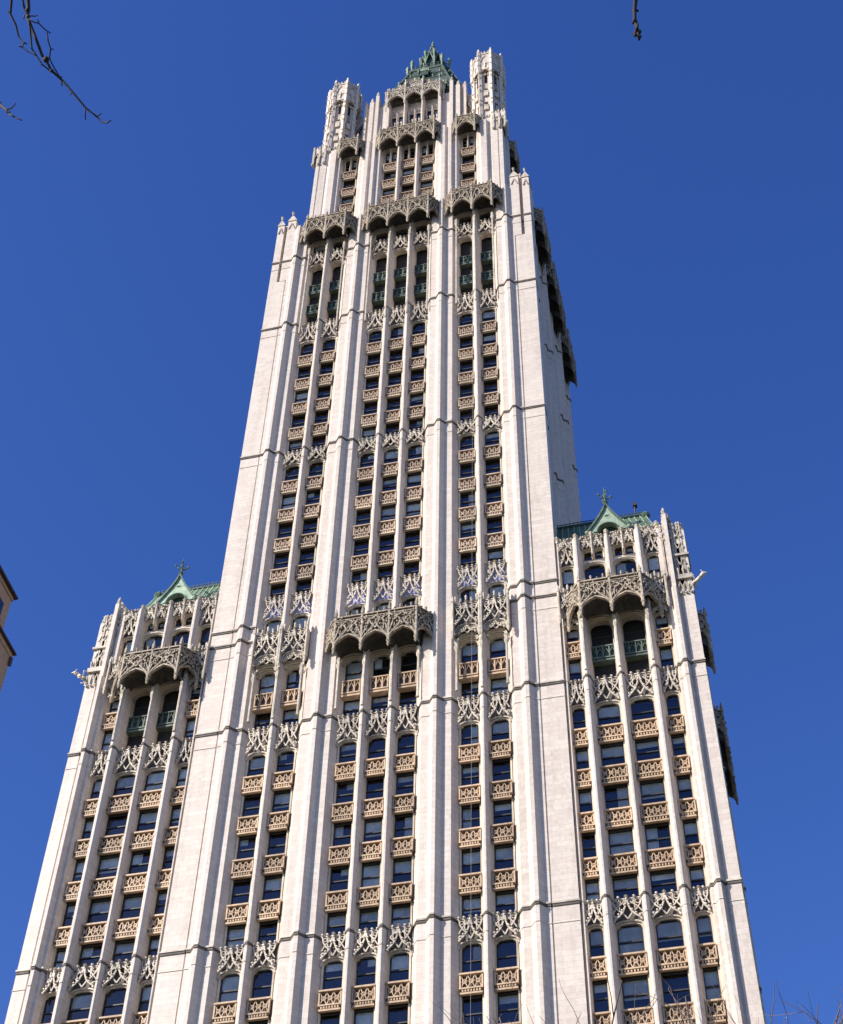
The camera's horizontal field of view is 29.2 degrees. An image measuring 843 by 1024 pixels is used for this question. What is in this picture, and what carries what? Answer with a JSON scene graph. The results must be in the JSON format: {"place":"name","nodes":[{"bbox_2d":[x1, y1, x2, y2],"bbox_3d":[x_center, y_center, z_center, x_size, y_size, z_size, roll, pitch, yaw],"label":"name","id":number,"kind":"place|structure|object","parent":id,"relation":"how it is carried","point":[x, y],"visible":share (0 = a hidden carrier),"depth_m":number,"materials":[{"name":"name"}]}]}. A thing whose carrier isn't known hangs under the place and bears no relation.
{"place":"outdoors","nodes":[
{"label":"outdoors","id":0,"kind":"place"},
{"bbox_2d":[0,0,842,1023],"label":"sky","id":1,"kind":"structure","parent":0,"point":[686,177],"materials":[{"name":"blue"}]},
{"bbox_3d":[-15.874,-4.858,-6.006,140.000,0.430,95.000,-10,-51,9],"label":"park lawn","id":2,"kind":"structure","parent":0,"visible":0},
{"bbox_2d":[0,0,110,123],"bbox_3d":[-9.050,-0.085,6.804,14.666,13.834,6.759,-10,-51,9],"label":"bare tree","id":3,"kind":"object","parent":2,"relation":"on","point":[46,59],"visible":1,"depth_m":8.49,"materials":[{"name":"brown plant"}]},
{"bbox_2d":[489,1005,684,1023],"bbox_3d":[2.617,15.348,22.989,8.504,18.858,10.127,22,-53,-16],"label":"bare tree","id":4,"kind":"object","parent":2,"relation":"on","point":[580,1015],"visible":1,"depth_m":24.39,"materials":[{"name":"brown plant"}]},
{"bbox_2d":[632,0,641,40],"bbox_3d":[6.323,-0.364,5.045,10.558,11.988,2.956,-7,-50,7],"label":"bare tree","id":5,"kind":"object","parent":2,"relation":"on","point":[637,31],"visible":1,"depth_m":9.21,"materials":[{"name":"brown plant"}]},
{"bbox_2d":[432,977,842,1023],"bbox_3d":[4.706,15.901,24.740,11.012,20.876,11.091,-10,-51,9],"label":"bare tree","id":6,"kind":"object","parent":2,"relation":"on","point":[690,1022],"visible":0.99,"depth_m":28.70,"materials":[{"name":"brown plant"}]},
{"label":"ground","id":7,"kind":"structure","parent":0,"visible":0},
{"bbox_2d":[0,565,17,691],"bbox_3d":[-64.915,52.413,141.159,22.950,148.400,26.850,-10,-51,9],"label":"brick building","id":8,"kind":"structure","parent":7,"relation":"on","point":[8,595],"depth_m":198.32,"materials":[{"name":"brown brick"}]},
{"bbox_2d":[0,595,4,614],"bbox_3d":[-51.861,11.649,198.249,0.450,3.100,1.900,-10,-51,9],"label":"window","id":9,"kind":"structure","parent":8,"relation":"in","point":[2,602],"depth_m":198.97,"materials":[{"name":"clear glass"}]},
{"bbox_2d":[5,42,766,1023],"bbox_3d":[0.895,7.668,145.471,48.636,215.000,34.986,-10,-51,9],"label":"skyscraper","id":10,"kind":"structure","parent":7,"relation":"on","point":[287,794],"depth_m":115.06,"materials":[{"name":"white stone"}]},
{"bbox_2d":[65,992,92,1020],"bbox_3d":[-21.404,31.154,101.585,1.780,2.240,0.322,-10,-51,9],"label":"window","id":11,"kind":"structure","parent":10,"relation":"in","point":[83,1001],"depth_m":102.05,"materials":[{"name":"glass"}]},
{"bbox_2d":[76,944,102,967],"bbox_3d":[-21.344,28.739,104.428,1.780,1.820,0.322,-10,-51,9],"label":"window","id":12,"kind":"structure","parent":10,"relation":"in","point":[87,953],"depth_m":104.90,"materials":[{"name":"glass"}]},
{"bbox_2d":[85,898,111,923],"bbox_3d":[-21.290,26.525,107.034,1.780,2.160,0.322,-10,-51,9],"label":"window","id":13,"kind":"structure","parent":10,"relation":"in","point":[102,907],"depth_m":107.55,"materials":[{"name":"glass"}]},
{"bbox_2d":[94,855,119,878],"bbox_3d":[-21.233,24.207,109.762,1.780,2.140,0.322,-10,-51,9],"label":"window","id":14,"kind":"structure","parent":10,"relation":"in","point":[108,865],"depth_m":110.21,"materials":[{"name":"glass"}]},
{"bbox_2d":[99,988,125,1016],"bbox_3d":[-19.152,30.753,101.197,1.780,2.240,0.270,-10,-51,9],"label":"window","id":15,"kind":"structure","parent":10,"relation":"in","point":[103,1006],"depth_m":101.25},
{"bbox_2d":[103,814,127,835],"bbox_3d":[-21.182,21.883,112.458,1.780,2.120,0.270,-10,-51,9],"label":"window","id":16,"kind":"structure","parent":10,"relation":"in","point":[106,828],"depth_m":112.74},
{"bbox_2d":[109,940,134,962],"bbox_3d":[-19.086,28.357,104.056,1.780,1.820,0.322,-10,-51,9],"label":"window","id":17,"kind":"structure","parent":10,"relation":"in","point":[122,949],"depth_m":104.49,"materials":[{"name":"glass"}]},
{"bbox_2d":[111,775,134,795],"bbox_3d":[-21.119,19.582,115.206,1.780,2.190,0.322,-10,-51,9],"label":"window","id":18,"kind":"structure","parent":10,"relation":"in","point":[123,783],"depth_m":115.66,"materials":[{"name":"glass"}]},
{"bbox_2d":[118,894,142,918],"bbox_3d":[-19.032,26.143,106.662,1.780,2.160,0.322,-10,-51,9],"label":"window","id":19,"kind":"structure","parent":10,"relation":"in","point":[131,903],"depth_m":107.15,"materials":[{"name":"glass"}]},
{"bbox_2d":[126,850,150,873],"bbox_3d":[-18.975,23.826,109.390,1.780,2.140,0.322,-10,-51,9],"label":"window","id":20,"kind":"structure","parent":10,"relation":"in","point":[137,859],"depth_m":109.88,"materials":[{"name":"glass"}]},
{"bbox_2d":[132,696,148,716],"bbox_3d":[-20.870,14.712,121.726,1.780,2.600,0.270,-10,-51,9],"label":"window","id":21,"kind":"structure","parent":10,"relation":"in","point":[134,707],"depth_m":121.75,"materials":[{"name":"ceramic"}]},
{"bbox_2d":[134,809,157,831],"bbox_3d":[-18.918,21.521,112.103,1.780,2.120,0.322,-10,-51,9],"label":"window","id":22,"kind":"structure","parent":10,"relation":"in","point":[150,818],"depth_m":112.60,"materials":[{"name":"glass"}]},
{"bbox_2d":[142,636,160,649],"bbox_3d":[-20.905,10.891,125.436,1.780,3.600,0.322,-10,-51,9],"label":"window","id":23,"kind":"structure","parent":10,"relation":"in","point":[150,642],"depth_m":126.54,"materials":[{"name":"glass"}]},
{"bbox_2d":[142,770,164,791],"bbox_3d":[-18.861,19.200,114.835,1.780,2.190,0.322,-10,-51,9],"label":"window","id":24,"kind":"structure","parent":10,"relation":"in","point":[155,781],"depth_m":115.14,"materials":[{"name":"glass"}]},
{"bbox_2d":[155,731,169,744],"bbox_3d":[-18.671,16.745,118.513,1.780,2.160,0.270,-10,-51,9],"label":"window","id":25,"kind":"structure","parent":10,"relation":"in","point":[157,735],"depth_m":118.71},
{"bbox_2d":[161,691,177,711],"bbox_3d":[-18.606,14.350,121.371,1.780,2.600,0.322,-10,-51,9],"label":"window","id":26,"kind":"structure","parent":10,"relation":"in","point":[163,703],"depth_m":121.39,"materials":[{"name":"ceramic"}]},
{"bbox_2d":[170,631,187,645],"bbox_3d":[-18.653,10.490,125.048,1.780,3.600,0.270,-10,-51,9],"label":"window","id":27,"kind":"structure","parent":10,"relation":"in","point":[172,638],"depth_m":125.89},
{"bbox_2d":[216,973,240,1002],"bbox_3d":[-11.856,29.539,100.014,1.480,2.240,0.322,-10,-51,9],"label":"window","id":28,"kind":"structure","parent":10,"relation":"in","point":[229,991],"depth_m":100.22,"materials":[{"name":"glass"}]},
{"bbox_2d":[223,924,246,948],"bbox_3d":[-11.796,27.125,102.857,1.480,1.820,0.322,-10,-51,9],"label":"window","id":29,"kind":"structure","parent":10,"relation":"in","point":[236,937],"depth_m":103.13,"materials":[{"name":"glass"}]},
{"bbox_2d":[228,878,251,904],"bbox_3d":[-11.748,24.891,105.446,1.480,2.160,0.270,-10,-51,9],"label":"window","id":30,"kind":"structure","parent":10,"relation":"in","point":[233,883],"depth_m":105.60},
{"bbox_2d":[234,835,256,859],"bbox_3d":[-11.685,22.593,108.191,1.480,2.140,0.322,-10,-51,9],"label":"window","id":31,"kind":"structure","parent":10,"relation":"in","point":[244,842],"depth_m":108.64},
{"bbox_2d":[240,793,261,816],"bbox_3d":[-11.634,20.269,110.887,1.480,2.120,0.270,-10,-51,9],"label":"window","id":32,"kind":"structure","parent":10,"relation":"in","point":[243,808],"depth_m":111.02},
{"bbox_2d":[245,756,265,776],"bbox_3d":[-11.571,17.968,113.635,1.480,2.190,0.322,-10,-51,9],"label":"window","id":33,"kind":"structure","parent":10,"relation":"in","point":[259,763],"depth_m":114.01,"materials":[{"name":"glass"}]},
{"bbox_2d":[249,970,274,998],"bbox_3d":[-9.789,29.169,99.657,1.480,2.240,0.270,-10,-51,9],"label":"window","id":34,"kind":"structure","parent":10,"relation":"in","point":[271,986],"depth_m":99.66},
{"bbox_2d":[255,920,279,944],"bbox_3d":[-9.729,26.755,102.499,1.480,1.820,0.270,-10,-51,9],"label":"window","id":35,"kind":"structure","parent":10,"relation":"in","point":[258,935],"depth_m":102.60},
{"bbox_2d":[263,620,281,634],"bbox_3d":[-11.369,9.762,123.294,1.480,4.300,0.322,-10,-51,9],"label":"window","id":36,"kind":"structure","parent":10,"relation":"in","point":[272,625],"depth_m":124.61,"materials":[{"name":"glass"}]},
{"bbox_2d":[260,874,284,901],"bbox_3d":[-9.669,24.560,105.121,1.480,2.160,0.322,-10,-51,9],"label":"window","id":37,"kind":"structure","parent":10,"relation":"in","point":[272,885],"depth_m":105.55,"materials":[{"name":"glass"}]},
{"bbox_2d":[265,830,288,854],"bbox_3d":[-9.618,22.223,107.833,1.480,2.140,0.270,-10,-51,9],"label":"window","id":38,"kind":"structure","parent":10,"relation":"in","point":[268,846],"depth_m":107.92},
{"bbox_2d":[270,789,292,813],"bbox_3d":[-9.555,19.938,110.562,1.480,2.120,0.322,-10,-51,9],"label":"window","id":39,"kind":"structure","parent":10,"relation":"in","point":[283,800],"depth_m":110.92,"materials":[{"name":"glass"}]},
{"bbox_2d":[275,751,295,773],"bbox_3d":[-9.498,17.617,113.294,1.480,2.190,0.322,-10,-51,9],"label":"window","id":40,"kind":"structure","parent":10,"relation":"in","point":[283,757],"depth_m":113.45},
{"bbox_2d":[285,670,303,689],"bbox_3d":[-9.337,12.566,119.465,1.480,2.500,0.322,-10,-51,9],"label":"window","id":41,"kind":"structure","parent":10,"relation":"in","point":[292,677],"depth_m":119.73,"materials":[{"name":"glass"}]},
{"bbox_2d":[290,615,309,629],"bbox_3d":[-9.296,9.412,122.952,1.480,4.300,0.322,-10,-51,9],"label":"window","id":42,"kind":"structure","parent":10,"relation":"in","point":[302,619],"depth_m":124.27,"materials":[{"name":"glass"}]},
{"bbox_2d":[320,960,343,989],"bbox_3d":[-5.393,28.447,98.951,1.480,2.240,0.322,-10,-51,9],"label":"window","id":43,"kind":"structure","parent":10,"relation":"in","point":[334,967],"depth_m":99.44,"materials":[{"name":"glass"}]},
{"bbox_2d":[324,911,346,935],"bbox_3d":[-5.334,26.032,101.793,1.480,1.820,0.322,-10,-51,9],"label":"window","id":44,"kind":"structure","parent":10,"relation":"in","point":[338,921],"depth_m":102.20,"materials":[{"name":"glass"}]},
{"bbox_2d":[327,865,349,891],"bbox_3d":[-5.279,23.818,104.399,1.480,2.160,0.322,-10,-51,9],"label":"window","id":45,"kind":"structure","parent":10,"relation":"in","point":[343,872],"depth_m":104.80,"materials":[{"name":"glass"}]},
{"bbox_2d":[330,821,352,846],"bbox_3d":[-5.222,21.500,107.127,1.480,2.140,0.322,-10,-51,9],"label":"window","id":46,"kind":"structure","parent":10,"relation":"in","point":[339,830],"depth_m":107.55,"materials":[{"name":"glass"}]},
{"bbox_2d":[334,780,354,803],"bbox_3d":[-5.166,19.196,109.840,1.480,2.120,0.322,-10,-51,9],"label":"window","id":47,"kind":"structure","parent":10,"relation":"in","point":[349,787],"depth_m":110.23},
{"bbox_2d":[337,742,357,762],"bbox_3d":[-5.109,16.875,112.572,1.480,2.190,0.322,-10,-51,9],"label":"window","id":48,"kind":"structure","parent":10,"relation":"in","point":[348,746],"depth_m":113.07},
{"bbox_2d":[344,661,361,680],"bbox_3d":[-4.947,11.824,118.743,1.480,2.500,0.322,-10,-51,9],"label":"window","id":49,"kind":"structure","parent":10,"relation":"in","point":[355,669],"depth_m":119.02,"materials":[{"name":"glass"}]},
{"bbox_2d":[348,605,365,615],"bbox_3d":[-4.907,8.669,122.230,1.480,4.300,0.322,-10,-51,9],"label":"window","id":50,"kind":"structure","parent":10,"relation":"in","point":[354,612],"depth_m":123.71,"materials":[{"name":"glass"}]},
{"bbox_2d":[354,956,376,985],"bbox_3d":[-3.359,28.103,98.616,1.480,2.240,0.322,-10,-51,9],"label":"window","id":51,"kind":"structure","parent":10,"relation":"in","point":[372,962],"depth_m":98.84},
{"bbox_2d":[357,907,378,931],"bbox_3d":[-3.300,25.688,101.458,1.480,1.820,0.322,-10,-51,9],"label":"window","id":52,"kind":"structure","parent":10,"relation":"in","point":[369,917],"depth_m":101.87,"materials":[{"name":"glass"}]},
{"bbox_2d":[359,861,380,887],"bbox_3d":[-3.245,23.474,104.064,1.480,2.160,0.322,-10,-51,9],"label":"window","id":53,"kind":"structure","parent":10,"relation":"in","point":[371,876],"depth_m":104.34,"materials":[{"name":"glass"}]},
{"bbox_2d":[362,817,382,841],"bbox_3d":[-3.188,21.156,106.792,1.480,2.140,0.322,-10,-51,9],"label":"window","id":54,"kind":"structure","parent":10,"relation":"in","point":[373,829],"depth_m":107.18,"materials":[{"name":"glass"}]},
{"bbox_2d":[364,776,384,799],"bbox_3d":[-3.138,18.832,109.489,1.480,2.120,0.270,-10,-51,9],"label":"window","id":55,"kind":"structure","parent":10,"relation":"in","point":[382,778],"depth_m":109.64,"materials":[{"name":"glass"}]},
{"bbox_2d":[366,737,386,758],"bbox_3d":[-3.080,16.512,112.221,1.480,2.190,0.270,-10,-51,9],"label":"window","id":56,"kind":"structure","parent":10,"relation":"in","point":[368,744],"depth_m":112.30,"materials":[{"name":"glass"}]},
{"bbox_2d":[372,657,389,676],"bbox_3d":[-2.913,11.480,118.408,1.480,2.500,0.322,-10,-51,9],"label":"window","id":57,"kind":"structure","parent":10,"relation":"in","point":[377,666],"depth_m":118.81,"materials":[{"name":"glass"}]},
{"bbox_2d":[375,602,392,610],"bbox_3d":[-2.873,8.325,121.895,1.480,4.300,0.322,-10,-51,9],"label":"window","id":58,"kind":"structure","parent":10,"relation":"in","point":[383,604],"depth_m":123.39,"materials":[{"name":"glass"}]},
{"bbox_2d":[386,1003,409,1023],"bbox_3d":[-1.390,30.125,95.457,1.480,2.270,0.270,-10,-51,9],"label":"window","id":59,"kind":"structure","parent":10,"relation":"in","point":[402,1006],"depth_m":95.85,"materials":[{"name":"glass"}]},
{"bbox_2d":[387,951,411,982],"bbox_3d":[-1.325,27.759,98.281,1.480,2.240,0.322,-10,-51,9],"label":"window","id":60,"kind":"structure","parent":10,"relation":"in","point":[399,962],"depth_m":98.67,"materials":[{"name":"glass"}]},
{"bbox_2d":[389,903,412,927],"bbox_3d":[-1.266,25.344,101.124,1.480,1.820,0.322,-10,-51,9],"label":"window","id":61,"kind":"structure","parent":10,"relation":"in","point":[402,915],"depth_m":101.38,"materials":[{"name":"glass"}]},
{"bbox_2d":[391,856,413,882],"bbox_3d":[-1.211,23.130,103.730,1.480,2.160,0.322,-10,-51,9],"label":"window","id":62,"kind":"structure","parent":10,"relation":"in","point":[407,867],"depth_m":104.14,"materials":[{"name":"glass"}]},
{"bbox_2d":[393,813,414,837],"bbox_3d":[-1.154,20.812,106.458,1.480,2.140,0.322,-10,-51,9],"label":"window","id":63,"kind":"structure","parent":10,"relation":"in","point":[409,828],"depth_m":106.63,"materials":[{"name":"glass"}]},
{"bbox_2d":[394,771,415,794],"bbox_3d":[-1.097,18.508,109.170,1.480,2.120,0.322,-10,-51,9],"label":"window","id":64,"kind":"structure","parent":10,"relation":"in","point":[409,777],"depth_m":109.67,"materials":[{"name":"glass"}]},
{"bbox_2d":[396,733,416,754],"bbox_3d":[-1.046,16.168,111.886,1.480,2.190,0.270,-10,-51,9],"label":"window","id":65,"kind":"structure","parent":10,"relation":"in","point":[397,739],"depth_m":111.90,"materials":[{"name":"glass"}]},
{"bbox_2d":[400,652,416,671],"bbox_3d":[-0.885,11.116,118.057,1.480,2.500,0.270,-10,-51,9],"label":"window","id":66,"kind":"structure","parent":10,"relation":"in","point":[401,665],"depth_m":118.12,"materials":[{"name":"glass"}]},
{"bbox_2d":[401,597,419,606],"bbox_3d":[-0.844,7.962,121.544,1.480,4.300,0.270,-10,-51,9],"label":"window","id":67,"kind":"structure","parent":10,"relation":"in","point":[418,597],"depth_m":122.88,"materials":[{"name":"glass"}]},
{"bbox_2d":[459,589,477,602],"bbox_3d":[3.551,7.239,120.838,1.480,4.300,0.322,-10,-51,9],"label":"window","id":68,"kind":"structure","parent":10,"relation":"in","point":[472,593],"depth_m":122.08,"materials":[{"name":"glass"}]},
{"bbox_2d":[459,724,479,745],"bbox_3d":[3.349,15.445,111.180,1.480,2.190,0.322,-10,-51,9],"label":"window","id":69,"kind":"structure","parent":10,"relation":"in","point":[475,730],"depth_m":111.27,"materials":[{"name":"glass"}]},
{"bbox_2d":[460,643,478,662],"bbox_3d":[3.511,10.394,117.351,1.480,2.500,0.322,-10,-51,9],"label":"window","id":70,"kind":"structure","parent":10,"relation":"in","point":[471,650],"depth_m":117.80,"materials":[{"name":"glass"}]},
{"bbox_2d":[459,803,480,828],"bbox_3d":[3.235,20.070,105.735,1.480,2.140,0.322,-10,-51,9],"label":"window","id":71,"kind":"structure","parent":10,"relation":"in","point":[465,819],"depth_m":106.01,"materials":[{"name":"glass"}]},
{"bbox_2d":[459,762,480,785],"bbox_3d":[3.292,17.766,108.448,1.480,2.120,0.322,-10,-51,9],"label":"window","id":72,"kind":"structure","parent":10,"relation":"in","point":[462,769],"depth_m":108.95,"materials":[{"name":"glass"}]},
{"bbox_2d":[460,847,481,873],"bbox_3d":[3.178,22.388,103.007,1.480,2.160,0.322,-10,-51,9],"label":"window","id":73,"kind":"structure","parent":10,"relation":"in","point":[474,858],"depth_m":103.45,"materials":[{"name":"glass"}]},
{"bbox_2d":[470,360,472,1022],"bbox_3d":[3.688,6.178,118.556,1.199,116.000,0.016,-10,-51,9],"label":"rope","id":74,"kind":"object","parent":10,"relation":"hanging from","point":[471,679],"visible":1,"depth_m":110.75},
{"bbox_2d":[460,894,482,918],"bbox_3d":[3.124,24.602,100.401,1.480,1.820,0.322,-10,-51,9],"label":"window","id":75,"kind":"structure","parent":10,"relation":"in","point":[470,905],"depth_m":100.74,"materials":[{"name":"glass"}]},
{"bbox_2d":[460,994,483,1023],"bbox_3d":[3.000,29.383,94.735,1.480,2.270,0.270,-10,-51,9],"label":"window","id":76,"kind":"structure","parent":10,"relation":"in","point":[462,1000],"depth_m":94.98,"materials":[{"name":"glass"}]},
{"bbox_2d":[460,944,483,972],"bbox_3d":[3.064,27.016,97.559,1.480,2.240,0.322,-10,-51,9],"label":"window","id":77,"kind":"structure","parent":10,"relation":"in","point":[477,951],"depth_m":97.83,"materials":[{"name":"glass"}]},
{"bbox_2d":[487,583,505,597],"bbox_3d":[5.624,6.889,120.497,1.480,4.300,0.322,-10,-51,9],"label":"window","id":78,"kind":"structure","parent":10,"relation":"in","point":[497,589],"depth_m":121.81,"materials":[{"name":"glass"}]},
{"bbox_2d":[489,639,505,658],"bbox_3d":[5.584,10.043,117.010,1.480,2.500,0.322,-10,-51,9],"label":"window","id":79,"kind":"structure","parent":10,"relation":"in","point":[497,646],"depth_m":117.51,"materials":[{"name":"glass"}]},
{"bbox_2d":[490,719,510,740],"bbox_3d":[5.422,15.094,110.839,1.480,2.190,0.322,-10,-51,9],"label":"window","id":80,"kind":"structure","parent":10,"relation":"in","point":[499,728],"depth_m":111.23,"materials":[{"name":"glass"}]},
{"bbox_2d":[491,758,512,781],"bbox_3d":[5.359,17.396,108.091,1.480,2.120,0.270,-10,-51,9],"label":"window","id":81,"kind":"structure","parent":10,"relation":"in","point":[508,760],"depth_m":108.18,"materials":[{"name":"glass"}]},
{"bbox_2d":[492,799,513,824],"bbox_3d":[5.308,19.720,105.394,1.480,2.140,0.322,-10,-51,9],"label":"window","id":82,"kind":"structure","parent":10,"relation":"in","point":[504,806],"depth_m":105.91,"materials":[{"name":"glass"}]},
{"bbox_2d":[493,843,515,869],"bbox_3d":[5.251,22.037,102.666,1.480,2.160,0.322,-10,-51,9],"label":"window","id":83,"kind":"structure","parent":10,"relation":"in","point":[504,854],"depth_m":103.10,"materials":[{"name":"glass"}]},
{"bbox_2d":[494,889,516,913],"bbox_3d":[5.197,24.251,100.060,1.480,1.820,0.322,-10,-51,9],"label":"window","id":84,"kind":"structure","parent":10,"relation":"in","point":[509,899],"depth_m":100.44,"materials":[{"name":"glass"}]},
{"bbox_2d":[495,939,518,968],"bbox_3d":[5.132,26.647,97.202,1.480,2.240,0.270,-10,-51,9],"label":"window","id":85,"kind":"structure","parent":10,"relation":"in","point":[497,958],"depth_m":97.21,"materials":[{"name":"glass"}]},
{"bbox_2d":[496,990,520,1023],"bbox_3d":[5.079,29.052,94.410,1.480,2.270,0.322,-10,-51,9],"label":"window","id":86,"kind":"structure","parent":10,"relation":"in","point":[513,998],"depth_m":94.93,"materials":[{"name":"glass"}]},
{"bbox_2d":[584,565,606,579],"bbox_3d":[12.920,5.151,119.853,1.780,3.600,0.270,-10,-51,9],"label":"window","id":87,"kind":"structure","parent":10,"relation":"in","point":[595,565],"depth_m":120.51,"materials":[{"name":"glass"}]},
{"bbox_2d":[588,928,605,956],"bbox_3d":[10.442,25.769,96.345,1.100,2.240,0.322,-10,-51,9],"label":"window","id":88,"kind":"structure","parent":10,"relation":"in","point":[597,937],"depth_m":96.76,"materials":[{"name":"glass"}]},
{"bbox_2d":[592,980,609,1012],"bbox_3d":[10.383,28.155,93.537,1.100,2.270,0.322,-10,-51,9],"label":"window","id":89,"kind":"structure","parent":10,"relation":"in","point":[597,988],"depth_m":94.10,"materials":[{"name":"glass"}]},
{"bbox_2d":[590,625,612,646],"bbox_3d":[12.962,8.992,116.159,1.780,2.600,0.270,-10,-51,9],"label":"window","id":90,"kind":"structure","parent":10,"relation":"in","point":[600,625],"depth_m":116.17,"materials":[{"name":"glass"}]},
{"bbox_2d":[593,664,616,678],"bbox_3d":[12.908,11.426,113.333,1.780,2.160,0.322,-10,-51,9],"label":"window","id":91,"kind":"structure","parent":10,"relation":"in","point":[595,676],"depth_m":113.37,"materials":[{"name":"glass"}]},
{"bbox_2d":[596,703,621,725],"bbox_3d":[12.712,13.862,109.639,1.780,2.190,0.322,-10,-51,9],"label":"window","id":92,"kind":"structure","parent":10,"relation":"in","point":[608,712],"depth_m":110.04,"materials":[{"name":"glass"}]},
{"bbox_2d":[599,742,626,765],"bbox_3d":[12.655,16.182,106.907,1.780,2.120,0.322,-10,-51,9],"label":"window","id":93,"kind":"structure","parent":10,"relation":"in","point":[612,752],"depth_m":107.39,"materials":[{"name":"glass"}]},
{"bbox_2d":[603,783,630,808],"bbox_3d":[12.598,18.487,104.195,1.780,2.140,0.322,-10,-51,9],"label":"window","id":94,"kind":"structure","parent":10,"relation":"in","point":[623,794],"depth_m":104.42,"materials":[{"name":"glass"}]},
{"bbox_2d":[607,827,635,854],"bbox_3d":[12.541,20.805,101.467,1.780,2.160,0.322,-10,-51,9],"label":"window","id":95,"kind":"structure","parent":10,"relation":"in","point":[623,842],"depth_m":101.73,"materials":[{"name":"glass"}]},
{"bbox_2d":[611,873,639,898],"bbox_3d":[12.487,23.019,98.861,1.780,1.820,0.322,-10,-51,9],"label":"window","id":96,"kind":"structure","parent":10,"relation":"in","point":[625,884],"depth_m":99.27,"materials":[{"name":"glass"}]},
{"bbox_2d":[614,558,637,574],"bbox_3d":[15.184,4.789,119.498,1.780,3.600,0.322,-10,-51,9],"label":"window","id":97,"kind":"structure","parent":10,"relation":"in","point":[622,566],"depth_m":120.49,"materials":[{"name":"glass"}]},
{"bbox_2d":[615,923,645,953],"bbox_3d":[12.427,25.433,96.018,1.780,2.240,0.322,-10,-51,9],"label":"window","id":98,"kind":"structure","parent":10,"relation":"in","point":[632,939],"depth_m":96.22,"materials":[{"name":"glass"}]},
{"bbox_2d":[622,620,645,641],"bbox_3d":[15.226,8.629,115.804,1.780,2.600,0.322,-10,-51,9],"label":"window","id":99,"kind":"structure","parent":10,"relation":"in","point":[633,620],"depth_m":115.81,"materials":[{"name":"glass"}]},
{"bbox_2d":[620,975,651,1008],"bbox_3d":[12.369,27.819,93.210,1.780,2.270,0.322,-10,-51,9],"label":"window","id":100,"kind":"structure","parent":10,"relation":"in","point":[629,994],"depth_m":93.62,"materials":[{"name":"glass"}]},
{"bbox_2d":[626,659,649,673],"bbox_3d":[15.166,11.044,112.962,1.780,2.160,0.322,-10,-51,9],"label":"window","id":101,"kind":"structure","parent":10,"relation":"in","point":[648,659],"depth_m":112.98,"materials":[{"name":"glass"}]},
{"bbox_2d":[629,698,655,720],"bbox_3d":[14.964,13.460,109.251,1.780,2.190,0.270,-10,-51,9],"label":"window","id":102,"kind":"structure","parent":10,"relation":"in","point":[642,700],"depth_m":109.30,"materials":[{"name":"glass"}]},
{"bbox_2d":[633,737,661,760],"bbox_3d":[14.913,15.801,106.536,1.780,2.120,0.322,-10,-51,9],"label":"window","id":103,"kind":"structure","parent":10,"relation":"in","point":[655,743],"depth_m":107.10,"materials":[{"name":"glass"}]},
{"bbox_2d":[638,778,666,803],"bbox_3d":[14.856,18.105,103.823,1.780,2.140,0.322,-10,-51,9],"label":"window","id":104,"kind":"structure","parent":10,"relation":"in","point":[656,790],"depth_m":104.24,"materials":[{"name":"glass"}]},
{"bbox_2d":[643,822,672,849],"bbox_3d":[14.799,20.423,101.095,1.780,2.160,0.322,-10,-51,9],"label":"window","id":105,"kind":"structure","parent":10,"relation":"in","point":[652,838],"depth_m":101.40,"materials":[{"name":"glass"}]},
{"bbox_2d":[648,868,677,893],"bbox_3d":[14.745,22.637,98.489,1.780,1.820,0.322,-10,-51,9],"label":"window","id":106,"kind":"structure","parent":10,"relation":"in","point":[656,877],"depth_m":98.98,"materials":[{"name":"glass"}]},
{"bbox_2d":[654,919,684,948],"bbox_3d":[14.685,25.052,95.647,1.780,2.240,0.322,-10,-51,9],"label":"window","id":107,"kind":"structure","parent":10,"relation":"in","point":[673,930],"depth_m":96.01,"materials":[{"name":"glass"}]},
{"bbox_2d":[659,970,691,1004],"bbox_3d":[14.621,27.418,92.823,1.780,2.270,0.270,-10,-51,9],"label":"window","id":108,"kind":"structure","parent":10,"relation":"in","point":[687,972],"depth_m":92.97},
{"bbox_2d":[694,914,715,943],"bbox_3d":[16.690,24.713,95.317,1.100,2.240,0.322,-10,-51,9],"label":"window","id":109,"kind":"structure","parent":10,"relation":"in","point":[704,927],"depth_m":95.61,"materials":[{"name":"glass"}]},
{"bbox_2d":[701,966,723,999],"bbox_3d":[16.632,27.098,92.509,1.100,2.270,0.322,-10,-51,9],"label":"window","id":110,"kind":"structure","parent":10,"relation":"in","point":[710,978],"depth_m":92.73,"materials":[{"name":"glass"}]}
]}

